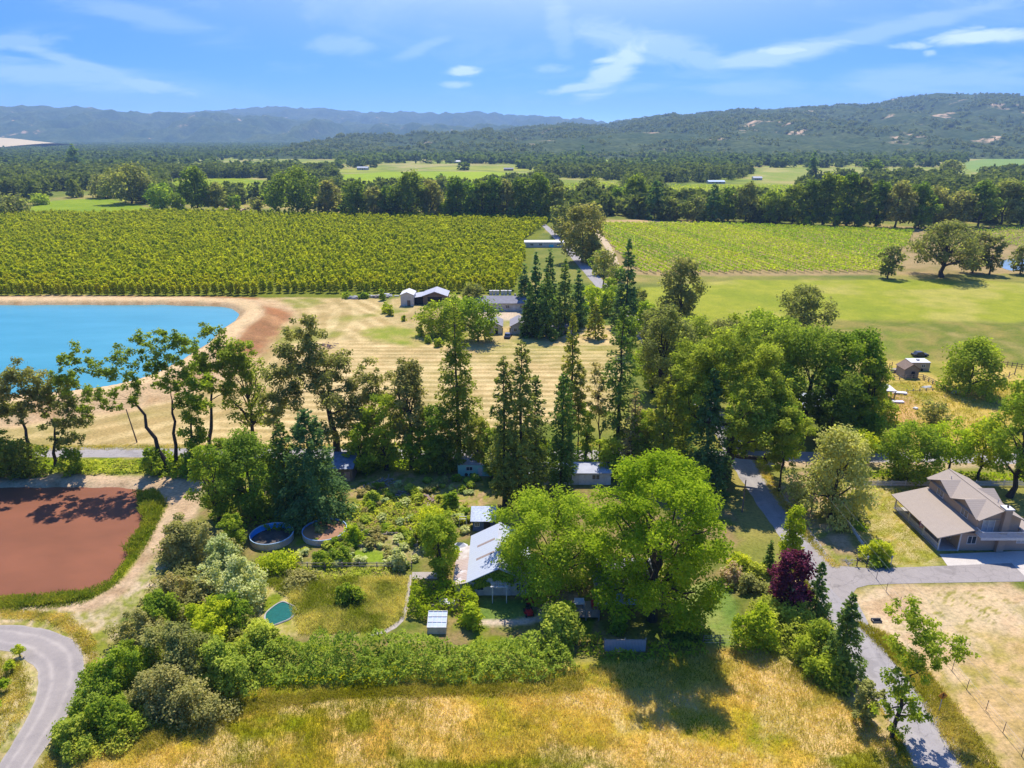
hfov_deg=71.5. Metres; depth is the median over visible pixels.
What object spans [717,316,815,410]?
road oak
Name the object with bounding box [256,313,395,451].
great oak
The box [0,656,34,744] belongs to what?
track verge grass
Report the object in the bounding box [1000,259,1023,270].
pond water
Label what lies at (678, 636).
garden shrub
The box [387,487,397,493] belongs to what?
garden plant
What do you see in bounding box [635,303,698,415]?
road oak
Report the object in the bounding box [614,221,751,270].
vine row
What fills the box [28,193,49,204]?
leafy tree
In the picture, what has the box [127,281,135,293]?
orchard tree
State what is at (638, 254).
vine row
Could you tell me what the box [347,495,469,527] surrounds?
vegetable rows
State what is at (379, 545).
garden plant
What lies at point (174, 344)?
tall oak
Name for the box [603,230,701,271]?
vine row
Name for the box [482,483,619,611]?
walnut tree
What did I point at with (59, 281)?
orchard tree
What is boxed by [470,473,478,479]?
garden plant
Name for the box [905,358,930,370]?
camper trailer
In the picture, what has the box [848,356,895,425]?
road oak
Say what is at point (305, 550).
garden plant
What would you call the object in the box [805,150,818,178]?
dark conifer
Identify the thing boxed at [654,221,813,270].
vine row
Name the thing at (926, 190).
oak tree
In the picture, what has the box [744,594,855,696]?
roadside thicket
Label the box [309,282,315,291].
orchard tree
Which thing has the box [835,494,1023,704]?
power line
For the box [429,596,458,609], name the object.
raised bed
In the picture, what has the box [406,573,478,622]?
grape arbor leaves
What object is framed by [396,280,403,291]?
orchard tree
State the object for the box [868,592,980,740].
roadside oak
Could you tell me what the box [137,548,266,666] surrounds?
bank thicket
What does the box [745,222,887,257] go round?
vine row
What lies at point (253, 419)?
leafy tree
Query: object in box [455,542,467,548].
white tarp
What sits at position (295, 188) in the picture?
oak tree
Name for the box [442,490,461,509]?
garden shrub
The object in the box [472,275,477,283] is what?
orchard tree
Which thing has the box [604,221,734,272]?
vine row
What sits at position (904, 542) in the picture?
lawn grass
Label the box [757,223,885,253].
vine row
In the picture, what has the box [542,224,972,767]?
country road
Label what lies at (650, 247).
vine row
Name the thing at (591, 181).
oak tree
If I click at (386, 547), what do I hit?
garden plant
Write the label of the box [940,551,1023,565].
concrete apron
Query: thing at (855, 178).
poplar tree
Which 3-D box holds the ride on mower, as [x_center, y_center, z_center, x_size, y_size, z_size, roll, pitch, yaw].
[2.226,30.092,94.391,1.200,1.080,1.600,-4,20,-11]
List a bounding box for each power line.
[823,491,1018,715]
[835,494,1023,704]
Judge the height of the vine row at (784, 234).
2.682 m
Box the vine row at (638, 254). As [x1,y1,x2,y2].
[609,242,670,270]
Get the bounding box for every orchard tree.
[0,270,5,277]
[0,278,6,290]
[2,284,10,294]
[6,280,14,290]
[13,282,19,294]
[17,280,26,294]
[24,280,30,291]
[29,281,35,294]
[35,283,42,293]
[40,279,46,290]
[44,281,53,294]
[48,279,54,289]
[54,278,62,285]
[54,283,60,294]
[60,283,68,293]
[65,276,73,286]
[65,281,71,291]
[72,284,77,293]
[77,283,84,294]
[82,282,88,291]
[87,282,94,293]
[93,282,102,293]
[101,283,109,293]
[106,279,113,291]
[110,281,118,293]
[117,281,125,294]
[120,278,128,290]
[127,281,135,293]
[133,275,139,284]
[136,282,143,294]
[143,283,151,294]
[145,278,153,289]
[152,282,160,293]
[160,282,168,294]
[169,285,175,293]
[171,276,177,289]
[178,283,184,293]
[184,283,190,293]
[187,276,194,288]
[193,283,200,294]
[201,282,209,294]
[209,281,218,294]
[219,282,225,294]
[227,281,233,294]
[233,281,242,294]
[234,277,242,290]
[242,282,249,294]
[243,276,249,285]
[250,281,257,293]
[258,277,266,291]
[267,280,273,290]
[273,273,279,283]
[275,281,281,292]
[284,279,290,290]
[288,272,294,283]
[291,279,298,291]
[298,277,306,288]
[299,280,305,292]
[305,272,311,277]
[307,278,312,288]
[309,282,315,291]
[315,279,323,292]
[320,272,326,279]
[322,277,327,288]
[326,281,332,292]
[332,278,340,292]
[341,280,347,291]
[347,277,353,288]
[357,277,364,291]
[364,276,370,286]
[364,281,370,291]
[374,279,379,291]
[381,281,388,291]
[387,276,392,288]
[389,279,396,292]
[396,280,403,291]
[403,279,409,288]
[409,274,415,285]
[413,278,420,292]
[422,280,427,290]
[425,273,430,287]
[430,281,435,288]
[431,271,437,279]
[435,276,440,286]
[437,280,443,287]
[448,282,453,292]
[450,278,455,289]
[455,280,461,292]
[460,278,465,288]
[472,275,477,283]
[476,278,481,286]
[481,281,485,291]
[485,278,490,288]
[491,277,496,288]
[495,280,500,290]
[500,276,505,289]
[504,281,509,291]
[507,275,514,289]
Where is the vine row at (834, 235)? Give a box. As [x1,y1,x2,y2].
[778,223,887,247]
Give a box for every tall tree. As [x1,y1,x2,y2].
[377,185,403,214]
[420,178,444,215]
[458,180,483,214]
[469,178,490,216]
[495,178,515,214]
[507,177,534,215]
[523,172,558,217]
[608,185,624,208]
[716,187,742,221]
[756,188,783,222]
[798,179,825,224]
[864,178,891,226]
[926,184,955,226]
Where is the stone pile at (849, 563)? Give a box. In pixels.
[843,557,855,565]
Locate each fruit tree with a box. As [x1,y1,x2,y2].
[408,504,447,538]
[418,508,462,578]
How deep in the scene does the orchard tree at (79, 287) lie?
283.52 m
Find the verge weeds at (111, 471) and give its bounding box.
[53,457,143,474]
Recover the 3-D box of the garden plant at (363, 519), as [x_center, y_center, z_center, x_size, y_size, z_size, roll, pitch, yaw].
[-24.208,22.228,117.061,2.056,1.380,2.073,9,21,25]
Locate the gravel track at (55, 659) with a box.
[0,625,84,767]
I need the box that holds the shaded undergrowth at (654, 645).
[577,631,708,661]
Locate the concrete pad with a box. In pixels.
[1010,561,1023,574]
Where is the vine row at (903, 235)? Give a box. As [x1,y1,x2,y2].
[855,226,909,236]
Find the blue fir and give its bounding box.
[676,366,735,500]
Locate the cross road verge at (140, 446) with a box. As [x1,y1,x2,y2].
[17,441,610,449]
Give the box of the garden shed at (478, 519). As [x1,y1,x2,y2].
[470,506,495,530]
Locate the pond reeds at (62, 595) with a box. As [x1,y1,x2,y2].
[0,586,94,608]
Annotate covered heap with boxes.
[891,400,903,403]
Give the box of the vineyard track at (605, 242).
[595,231,618,265]
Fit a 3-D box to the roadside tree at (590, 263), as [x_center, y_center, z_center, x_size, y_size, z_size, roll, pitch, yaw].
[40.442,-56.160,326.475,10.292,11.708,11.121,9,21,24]
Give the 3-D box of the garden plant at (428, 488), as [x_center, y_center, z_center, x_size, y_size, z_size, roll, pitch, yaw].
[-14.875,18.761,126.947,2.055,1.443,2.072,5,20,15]
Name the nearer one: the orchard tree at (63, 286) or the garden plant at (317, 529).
the garden plant at (317, 529)
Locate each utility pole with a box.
[126,409,137,442]
[741,480,745,511]
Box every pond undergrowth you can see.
[0,444,56,478]
[139,447,213,478]
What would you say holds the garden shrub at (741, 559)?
on the ground at (912, 308)
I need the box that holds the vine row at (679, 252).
[603,222,727,271]
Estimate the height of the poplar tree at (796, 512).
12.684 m
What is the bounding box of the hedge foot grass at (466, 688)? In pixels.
[132,670,588,756]
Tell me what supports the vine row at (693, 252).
on the ground at (912, 308)
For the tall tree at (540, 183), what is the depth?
528.34 m
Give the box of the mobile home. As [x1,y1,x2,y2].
[527,462,611,484]
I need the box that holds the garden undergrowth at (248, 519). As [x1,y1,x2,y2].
[207,488,347,530]
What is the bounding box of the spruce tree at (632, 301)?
[606,239,640,333]
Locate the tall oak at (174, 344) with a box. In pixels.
[143,327,199,467]
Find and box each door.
[344,472,349,481]
[428,297,441,304]
[484,522,489,529]
[503,583,509,595]
[579,475,583,484]
[980,520,995,531]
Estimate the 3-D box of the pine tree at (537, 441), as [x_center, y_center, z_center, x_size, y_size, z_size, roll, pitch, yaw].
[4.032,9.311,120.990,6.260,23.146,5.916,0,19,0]
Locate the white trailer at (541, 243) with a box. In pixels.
[524,240,563,246]
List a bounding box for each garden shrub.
[255,548,305,575]
[279,563,322,593]
[311,549,328,568]
[326,545,353,565]
[333,582,366,606]
[339,523,363,544]
[362,489,380,501]
[390,547,406,571]
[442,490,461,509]
[455,601,484,633]
[538,600,586,656]
[555,599,579,619]
[606,614,628,636]
[661,618,711,646]
[719,560,743,587]
[725,551,753,571]
[728,600,780,656]
[733,572,770,595]
[742,561,769,580]
[748,593,822,641]
[790,617,838,664]
[800,649,850,693]
[832,508,861,521]
[849,520,869,532]
[857,539,896,564]
[867,555,890,569]
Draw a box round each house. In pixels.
[220,208,246,211]
[357,166,368,169]
[706,180,724,183]
[752,176,762,179]
[891,469,1023,552]
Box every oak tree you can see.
[0,191,32,213]
[95,161,158,203]
[175,165,211,209]
[202,182,231,208]
[259,162,322,213]
[311,179,342,212]
[336,178,369,213]
[385,169,433,213]
[549,203,573,235]
[551,201,610,262]
[571,176,608,194]
[591,247,620,289]
[621,172,654,198]
[655,255,710,315]
[728,181,759,221]
[778,183,810,223]
[862,158,884,171]
[876,179,919,227]
[898,181,943,227]
[937,159,967,174]
[942,189,981,222]
[962,179,1007,226]
[985,176,1023,224]
[1006,181,1023,224]
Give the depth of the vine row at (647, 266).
341.20 m
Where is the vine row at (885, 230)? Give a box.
[861,226,910,237]
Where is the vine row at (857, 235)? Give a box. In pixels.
[807,224,904,245]
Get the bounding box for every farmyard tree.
[410,299,454,336]
[441,292,468,322]
[447,296,502,341]
[461,282,483,299]
[576,300,590,317]
[582,284,604,309]
[594,289,616,315]
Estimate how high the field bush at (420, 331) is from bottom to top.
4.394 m
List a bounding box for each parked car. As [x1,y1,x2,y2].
[504,332,511,337]
[911,351,928,356]
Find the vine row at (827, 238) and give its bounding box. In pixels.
[764,223,882,250]
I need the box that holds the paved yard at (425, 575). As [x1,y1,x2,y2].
[412,572,436,578]
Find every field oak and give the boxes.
[877,245,909,278]
[904,218,987,277]
[957,230,993,272]
[982,234,1009,274]
[1008,244,1023,274]
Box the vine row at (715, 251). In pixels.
[625,221,770,270]
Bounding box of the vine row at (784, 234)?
[732,222,881,259]
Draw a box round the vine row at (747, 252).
[648,221,804,270]
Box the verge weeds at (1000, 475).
[867,469,1023,481]
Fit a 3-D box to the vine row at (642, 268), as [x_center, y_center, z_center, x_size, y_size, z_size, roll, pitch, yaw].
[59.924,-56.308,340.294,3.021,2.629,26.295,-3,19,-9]
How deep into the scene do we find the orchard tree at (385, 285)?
287.84 m
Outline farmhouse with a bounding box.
[468,294,526,310]
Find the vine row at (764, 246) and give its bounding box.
[677,221,848,271]
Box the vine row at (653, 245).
[601,224,717,271]
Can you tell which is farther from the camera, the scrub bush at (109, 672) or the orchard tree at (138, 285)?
the orchard tree at (138, 285)
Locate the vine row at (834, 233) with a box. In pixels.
[792,224,899,246]
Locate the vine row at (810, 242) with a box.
[725,221,895,265]
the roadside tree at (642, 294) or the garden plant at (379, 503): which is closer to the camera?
the garden plant at (379, 503)
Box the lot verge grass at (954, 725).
[857,619,1008,767]
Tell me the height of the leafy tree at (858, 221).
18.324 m
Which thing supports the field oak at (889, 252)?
on the ground at (912, 308)
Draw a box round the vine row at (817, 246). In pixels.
[719,222,898,267]
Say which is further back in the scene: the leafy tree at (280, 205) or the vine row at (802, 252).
the leafy tree at (280, 205)
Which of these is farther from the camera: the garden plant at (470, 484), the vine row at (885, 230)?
the vine row at (885, 230)
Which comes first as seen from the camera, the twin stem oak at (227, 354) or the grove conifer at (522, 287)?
the twin stem oak at (227, 354)
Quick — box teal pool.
[264,601,296,625]
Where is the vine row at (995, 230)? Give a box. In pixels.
[973,226,1023,235]
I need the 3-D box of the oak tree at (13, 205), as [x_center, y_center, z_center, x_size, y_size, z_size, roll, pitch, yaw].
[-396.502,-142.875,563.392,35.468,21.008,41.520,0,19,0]
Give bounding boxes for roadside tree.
[587,240,601,262]
[587,250,607,274]
[601,277,617,295]
[603,285,617,303]
[607,265,624,280]
[615,315,641,353]
[630,286,648,318]
[634,299,656,335]
[636,307,663,343]
[765,400,809,490]
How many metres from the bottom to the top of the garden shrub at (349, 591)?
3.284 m
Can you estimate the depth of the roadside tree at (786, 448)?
122.65 m
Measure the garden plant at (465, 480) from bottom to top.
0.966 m
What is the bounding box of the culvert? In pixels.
[871,618,881,622]
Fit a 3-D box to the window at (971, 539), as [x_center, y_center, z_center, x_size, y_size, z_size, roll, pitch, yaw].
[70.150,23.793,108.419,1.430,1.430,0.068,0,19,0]
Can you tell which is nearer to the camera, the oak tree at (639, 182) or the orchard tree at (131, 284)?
the orchard tree at (131, 284)
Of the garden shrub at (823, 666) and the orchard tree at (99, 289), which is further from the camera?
the orchard tree at (99, 289)
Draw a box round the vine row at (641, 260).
[615,247,666,270]
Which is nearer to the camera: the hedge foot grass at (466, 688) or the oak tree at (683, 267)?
the hedge foot grass at (466, 688)
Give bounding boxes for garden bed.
[358,541,375,546]
[361,528,386,535]
[383,527,410,534]
[398,539,417,545]
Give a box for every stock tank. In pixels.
[249,522,293,550]
[302,518,346,545]
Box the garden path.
[373,575,410,634]
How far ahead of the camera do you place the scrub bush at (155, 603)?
90.28 m
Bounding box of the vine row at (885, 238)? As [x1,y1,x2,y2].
[820,225,906,243]
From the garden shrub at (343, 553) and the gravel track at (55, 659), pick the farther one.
the garden shrub at (343, 553)
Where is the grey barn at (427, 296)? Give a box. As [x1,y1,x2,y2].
[414,287,449,304]
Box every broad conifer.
[265,418,310,523]
[268,408,361,534]
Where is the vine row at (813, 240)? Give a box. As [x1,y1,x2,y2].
[737,222,887,259]
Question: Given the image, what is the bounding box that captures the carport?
[886,384,896,399]
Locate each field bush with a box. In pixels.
[342,291,350,298]
[358,292,369,298]
[378,288,385,300]
[381,302,392,312]
[386,305,393,315]
[400,315,407,320]
[415,324,426,336]
[424,335,431,343]
[433,337,441,347]
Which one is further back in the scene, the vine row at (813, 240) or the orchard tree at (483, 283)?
the vine row at (813, 240)
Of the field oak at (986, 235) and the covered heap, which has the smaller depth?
the covered heap
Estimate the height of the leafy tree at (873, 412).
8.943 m
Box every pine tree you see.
[484,355,523,507]
[497,338,542,510]
[522,374,552,493]
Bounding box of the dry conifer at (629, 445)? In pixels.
[618,388,647,464]
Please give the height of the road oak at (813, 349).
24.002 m
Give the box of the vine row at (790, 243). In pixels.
[705,221,884,268]
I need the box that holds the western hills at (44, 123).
[0,105,520,142]
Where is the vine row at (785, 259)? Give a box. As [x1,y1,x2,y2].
[660,221,822,270]
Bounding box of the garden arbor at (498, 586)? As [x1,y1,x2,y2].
[491,581,507,602]
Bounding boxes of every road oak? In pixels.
[625,408,661,456]
[631,342,671,392]
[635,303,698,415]
[654,318,698,385]
[667,381,707,446]
[668,312,818,480]
[671,313,721,352]
[681,341,731,407]
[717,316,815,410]
[720,373,771,450]
[774,321,857,432]
[802,369,864,440]
[823,326,889,420]
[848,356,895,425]
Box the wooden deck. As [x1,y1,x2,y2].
[570,601,599,620]
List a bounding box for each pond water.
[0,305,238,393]
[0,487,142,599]
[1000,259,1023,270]
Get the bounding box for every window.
[516,583,523,590]
[592,474,599,479]
[936,488,943,498]
[960,508,968,518]
[966,536,977,543]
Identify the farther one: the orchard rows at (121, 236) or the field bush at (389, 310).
the orchard rows at (121, 236)
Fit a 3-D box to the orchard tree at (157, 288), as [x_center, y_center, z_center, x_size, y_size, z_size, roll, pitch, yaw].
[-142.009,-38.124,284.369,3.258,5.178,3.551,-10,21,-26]
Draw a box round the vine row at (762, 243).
[682,221,857,270]
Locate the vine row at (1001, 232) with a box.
[976,228,1021,236]
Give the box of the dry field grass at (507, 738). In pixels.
[73,646,905,767]
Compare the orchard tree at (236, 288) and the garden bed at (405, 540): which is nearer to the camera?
the garden bed at (405, 540)
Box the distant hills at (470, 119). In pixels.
[182,106,622,126]
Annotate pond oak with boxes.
[0,356,58,471]
[30,371,95,465]
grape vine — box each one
[0,677,11,689]
[1,659,18,672]
[10,644,26,656]
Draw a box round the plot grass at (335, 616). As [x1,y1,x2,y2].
[262,573,409,637]
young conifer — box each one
[761,540,775,576]
[802,561,832,621]
[816,591,868,691]
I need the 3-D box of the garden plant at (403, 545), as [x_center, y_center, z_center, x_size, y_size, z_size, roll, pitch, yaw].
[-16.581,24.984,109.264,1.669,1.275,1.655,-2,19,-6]
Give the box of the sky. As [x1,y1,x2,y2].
[0,0,1023,122]
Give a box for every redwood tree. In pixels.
[432,303,483,456]
[556,311,586,451]
[599,301,645,442]
[631,377,695,483]
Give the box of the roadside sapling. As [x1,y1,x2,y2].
[851,678,886,723]
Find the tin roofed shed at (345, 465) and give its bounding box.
[331,452,356,481]
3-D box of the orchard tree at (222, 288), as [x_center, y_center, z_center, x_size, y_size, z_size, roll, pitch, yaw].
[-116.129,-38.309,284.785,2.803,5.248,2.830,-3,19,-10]
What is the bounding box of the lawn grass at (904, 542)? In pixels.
[845,486,940,565]
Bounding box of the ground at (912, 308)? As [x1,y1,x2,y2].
[0,156,1023,767]
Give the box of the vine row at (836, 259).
[693,222,871,269]
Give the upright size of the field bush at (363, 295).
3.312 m
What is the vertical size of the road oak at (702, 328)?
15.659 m
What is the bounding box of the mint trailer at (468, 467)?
[458,458,491,475]
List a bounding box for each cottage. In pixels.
[487,316,502,333]
[510,315,525,333]
[541,319,573,333]
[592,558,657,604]
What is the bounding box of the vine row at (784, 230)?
[749,223,883,252]
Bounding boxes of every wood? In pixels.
[0,142,1002,171]
[0,161,1023,223]
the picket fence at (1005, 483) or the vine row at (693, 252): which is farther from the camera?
the vine row at (693, 252)
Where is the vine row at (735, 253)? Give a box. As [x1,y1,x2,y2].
[636,221,786,272]
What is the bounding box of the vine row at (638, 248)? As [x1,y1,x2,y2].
[602,233,673,264]
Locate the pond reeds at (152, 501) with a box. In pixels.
[118,487,166,553]
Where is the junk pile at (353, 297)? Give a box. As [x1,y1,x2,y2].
[347,295,357,298]
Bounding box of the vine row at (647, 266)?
[621,254,656,271]
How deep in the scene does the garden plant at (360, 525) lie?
114.53 m
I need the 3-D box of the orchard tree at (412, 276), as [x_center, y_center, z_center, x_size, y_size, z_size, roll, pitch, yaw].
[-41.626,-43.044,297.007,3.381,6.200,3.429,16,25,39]
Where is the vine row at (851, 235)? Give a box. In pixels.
[799,224,902,248]
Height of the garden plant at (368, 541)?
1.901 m
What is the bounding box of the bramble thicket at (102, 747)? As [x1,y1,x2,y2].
[55,656,214,761]
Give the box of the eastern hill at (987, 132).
[233,93,1023,158]
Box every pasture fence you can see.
[894,375,923,379]
[924,375,945,389]
[1002,361,1023,368]
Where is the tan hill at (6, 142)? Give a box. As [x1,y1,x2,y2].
[0,138,81,146]
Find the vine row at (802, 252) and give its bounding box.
[687,221,864,269]
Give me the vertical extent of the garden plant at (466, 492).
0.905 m
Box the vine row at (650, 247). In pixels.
[601,228,710,271]
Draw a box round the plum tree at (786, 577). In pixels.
[767,547,816,610]
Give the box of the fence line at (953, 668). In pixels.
[855,549,1023,756]
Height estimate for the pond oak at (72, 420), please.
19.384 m
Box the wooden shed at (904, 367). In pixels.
[895,359,920,377]
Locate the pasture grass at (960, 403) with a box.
[871,380,1023,441]
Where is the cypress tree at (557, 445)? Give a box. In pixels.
[546,373,578,489]
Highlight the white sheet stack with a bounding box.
[892,391,907,394]
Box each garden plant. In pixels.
[294,551,303,561]
[298,548,308,555]
[313,523,327,533]
[321,540,332,549]
[323,556,335,568]
[328,536,339,545]
[330,559,341,567]
[332,542,344,549]
[346,539,358,548]
[353,522,364,530]
[353,555,367,565]
[356,488,367,496]
[359,513,370,523]
[362,507,369,512]
[363,536,374,549]
[364,500,376,512]
[365,484,375,490]
[368,525,381,536]
[371,482,379,488]
[372,532,384,541]
[375,500,381,507]
[376,512,386,522]
[376,542,383,548]
[378,497,388,504]
[381,522,391,529]
[382,550,392,559]
[383,490,392,497]
[383,556,392,567]
[384,545,391,550]
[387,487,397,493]
[392,532,404,543]
[394,480,402,486]
[394,502,402,508]
[395,517,404,525]
[397,525,408,534]
[399,542,409,550]
[400,497,410,506]
[403,529,413,539]
[404,483,414,492]
[405,514,415,521]
[408,536,416,546]
[409,486,419,494]
[411,554,418,562]
[414,492,424,503]
[422,476,431,483]
[423,484,432,492]
[430,481,438,488]
[436,494,443,501]
[447,515,457,524]
[450,473,460,481]
[455,515,465,524]
[458,484,465,493]
[458,507,467,514]
[460,524,469,533]
[462,477,470,482]
[462,507,470,513]
[463,489,469,494]
[467,480,475,488]
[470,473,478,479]
[470,474,481,481]
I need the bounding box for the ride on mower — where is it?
[523,604,533,617]
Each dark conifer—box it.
[66,144,84,163]
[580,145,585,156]
[640,180,667,220]
[700,183,724,221]
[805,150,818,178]
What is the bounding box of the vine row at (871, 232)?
[833,225,908,241]
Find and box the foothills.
[519,131,1023,158]
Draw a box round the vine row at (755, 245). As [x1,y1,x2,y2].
[671,221,839,272]
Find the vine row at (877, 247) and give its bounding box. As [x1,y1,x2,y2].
[770,223,884,249]
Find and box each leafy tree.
[0,428,7,476]
[0,435,49,482]
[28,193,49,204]
[52,445,84,477]
[83,172,117,197]
[137,445,162,475]
[141,181,173,210]
[169,190,186,207]
[183,442,244,522]
[205,437,238,474]
[213,424,284,520]
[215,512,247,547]
[217,350,270,441]
[227,195,243,210]
[245,196,262,211]
[262,184,286,211]
[339,421,382,475]
[358,412,389,454]
[359,393,417,470]
[362,185,387,213]
[382,356,429,467]
[399,424,437,474]
[413,403,455,471]
[423,438,466,474]
[438,199,455,214]
[461,416,490,464]
[480,427,502,478]
[536,437,557,482]
[546,181,569,216]
[595,436,623,480]
[664,198,681,219]
[687,196,707,220]
[707,316,740,345]
[738,306,781,342]
[774,315,808,342]
[776,283,839,329]
[794,204,815,224]
[846,427,884,465]
[848,403,887,436]
[850,201,868,226]
[859,415,894,452]
[871,418,949,487]
[876,399,900,424]
[911,204,932,228]
[915,399,954,429]
[927,416,985,468]
[935,335,1010,402]
[962,415,1010,479]
[976,374,1023,498]
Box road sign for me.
[938,692,947,710]
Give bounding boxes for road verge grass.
[751,455,839,567]
[804,579,919,767]
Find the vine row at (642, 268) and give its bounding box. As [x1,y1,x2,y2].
[630,262,647,271]
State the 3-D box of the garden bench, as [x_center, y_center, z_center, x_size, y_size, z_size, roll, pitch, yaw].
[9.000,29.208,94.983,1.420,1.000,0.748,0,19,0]
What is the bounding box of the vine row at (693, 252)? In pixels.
[609,221,743,272]
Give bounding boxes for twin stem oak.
[173,363,215,465]
[186,322,257,444]
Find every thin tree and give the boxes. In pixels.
[572,363,587,454]
[574,402,596,461]
[583,362,607,457]
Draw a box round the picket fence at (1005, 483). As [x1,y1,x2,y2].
[864,480,1023,485]
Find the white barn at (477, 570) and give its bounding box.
[452,522,530,596]
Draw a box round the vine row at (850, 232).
[813,224,907,244]
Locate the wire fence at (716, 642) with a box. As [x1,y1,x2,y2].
[702,635,748,644]
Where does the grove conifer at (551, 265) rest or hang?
on the ground at (912, 308)
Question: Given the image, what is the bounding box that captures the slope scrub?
[114,558,200,647]
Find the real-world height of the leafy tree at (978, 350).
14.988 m
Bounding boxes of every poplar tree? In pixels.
[443,175,468,216]
[482,173,503,215]
[778,503,806,571]
[812,171,838,224]
[823,174,851,225]
[833,171,866,225]
[851,175,874,225]
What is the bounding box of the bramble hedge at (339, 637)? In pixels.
[217,626,580,689]
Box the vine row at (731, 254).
[632,221,778,270]
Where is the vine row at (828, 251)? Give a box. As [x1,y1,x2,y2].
[711,221,890,267]
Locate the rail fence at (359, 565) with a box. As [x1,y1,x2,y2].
[307,562,411,568]
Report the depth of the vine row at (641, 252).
375.29 m
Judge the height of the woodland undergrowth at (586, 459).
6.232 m
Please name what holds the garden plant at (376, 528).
on the ground at (912, 308)
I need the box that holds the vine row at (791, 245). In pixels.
[699,221,878,269]
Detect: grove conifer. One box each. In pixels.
[516,263,532,303]
[518,282,544,338]
[524,252,545,329]
[528,272,563,341]
[540,249,560,311]
[551,258,580,334]
[567,269,588,328]
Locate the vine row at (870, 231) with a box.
[841,225,908,239]
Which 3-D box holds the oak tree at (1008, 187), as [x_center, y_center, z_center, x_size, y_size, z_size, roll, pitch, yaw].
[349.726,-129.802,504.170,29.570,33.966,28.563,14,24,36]
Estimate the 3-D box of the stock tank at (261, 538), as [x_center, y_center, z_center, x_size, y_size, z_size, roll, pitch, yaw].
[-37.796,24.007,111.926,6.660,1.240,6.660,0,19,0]
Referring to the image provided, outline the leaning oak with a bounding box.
[45,328,169,471]
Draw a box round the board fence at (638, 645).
[604,638,645,651]
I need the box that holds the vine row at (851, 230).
[827,225,906,241]
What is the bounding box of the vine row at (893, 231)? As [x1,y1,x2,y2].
[869,226,910,235]
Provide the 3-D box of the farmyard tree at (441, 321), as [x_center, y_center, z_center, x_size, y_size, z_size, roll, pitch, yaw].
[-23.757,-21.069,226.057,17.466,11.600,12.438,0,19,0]
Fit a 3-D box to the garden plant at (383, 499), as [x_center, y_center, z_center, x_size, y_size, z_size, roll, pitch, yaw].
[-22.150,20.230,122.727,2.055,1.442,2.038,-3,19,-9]
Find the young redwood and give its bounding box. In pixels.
[582,302,607,340]
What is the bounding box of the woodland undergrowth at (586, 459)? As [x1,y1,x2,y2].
[356,440,688,473]
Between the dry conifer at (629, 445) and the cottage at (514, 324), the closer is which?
the dry conifer at (629, 445)
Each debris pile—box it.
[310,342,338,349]
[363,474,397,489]
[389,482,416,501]
[414,494,434,504]
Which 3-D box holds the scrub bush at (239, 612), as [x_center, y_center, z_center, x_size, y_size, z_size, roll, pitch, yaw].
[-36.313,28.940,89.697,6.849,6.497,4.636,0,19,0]
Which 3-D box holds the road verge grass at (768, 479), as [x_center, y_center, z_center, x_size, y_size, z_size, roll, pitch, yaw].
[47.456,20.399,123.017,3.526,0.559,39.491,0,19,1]
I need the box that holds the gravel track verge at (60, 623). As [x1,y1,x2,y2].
[0,607,98,767]
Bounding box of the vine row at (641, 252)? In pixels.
[605,237,674,268]
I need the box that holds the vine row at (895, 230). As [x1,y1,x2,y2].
[877,226,912,235]
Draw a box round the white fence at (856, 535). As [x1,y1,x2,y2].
[847,520,864,545]
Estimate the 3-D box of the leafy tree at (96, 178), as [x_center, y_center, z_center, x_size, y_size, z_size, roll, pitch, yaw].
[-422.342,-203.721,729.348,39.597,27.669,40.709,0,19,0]
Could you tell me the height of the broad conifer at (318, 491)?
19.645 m
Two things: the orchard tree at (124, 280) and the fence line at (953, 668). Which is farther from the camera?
the orchard tree at (124, 280)
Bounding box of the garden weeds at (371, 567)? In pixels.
[283,564,410,580]
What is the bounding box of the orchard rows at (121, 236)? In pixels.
[0,207,552,282]
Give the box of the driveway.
[807,545,1023,603]
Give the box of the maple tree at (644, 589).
[580,447,734,635]
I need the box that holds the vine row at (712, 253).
[620,221,760,270]
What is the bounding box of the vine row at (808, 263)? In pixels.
[664,221,831,272]
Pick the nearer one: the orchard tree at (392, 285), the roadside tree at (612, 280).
the roadside tree at (612, 280)
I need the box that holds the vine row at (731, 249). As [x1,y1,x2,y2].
[643,221,796,271]
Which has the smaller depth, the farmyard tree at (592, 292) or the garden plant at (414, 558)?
the garden plant at (414, 558)
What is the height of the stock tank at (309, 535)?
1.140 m
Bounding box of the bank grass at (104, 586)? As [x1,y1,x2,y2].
[0,502,169,612]
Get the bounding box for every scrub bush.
[46,713,96,767]
[52,694,147,746]
[65,684,137,726]
[75,644,160,697]
[102,607,167,649]
[115,662,242,732]
[116,638,164,685]
[136,620,215,682]
[141,588,185,623]
[151,512,246,570]
[154,570,191,602]
[181,575,218,620]
[184,593,236,655]
[191,633,260,701]
[193,554,268,614]
[202,533,241,580]
[207,589,255,639]
[231,617,284,675]
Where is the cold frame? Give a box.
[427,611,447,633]
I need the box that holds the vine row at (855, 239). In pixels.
[785,224,890,246]
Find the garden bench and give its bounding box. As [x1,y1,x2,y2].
[574,598,584,604]
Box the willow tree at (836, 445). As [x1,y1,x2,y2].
[778,423,887,533]
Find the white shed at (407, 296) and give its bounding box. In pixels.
[400,288,415,305]
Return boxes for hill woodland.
[242,92,1023,157]
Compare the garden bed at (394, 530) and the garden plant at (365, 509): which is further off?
the garden plant at (365, 509)
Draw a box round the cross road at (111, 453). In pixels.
[25,447,1015,463]
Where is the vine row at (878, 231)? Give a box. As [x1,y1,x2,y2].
[847,226,909,238]

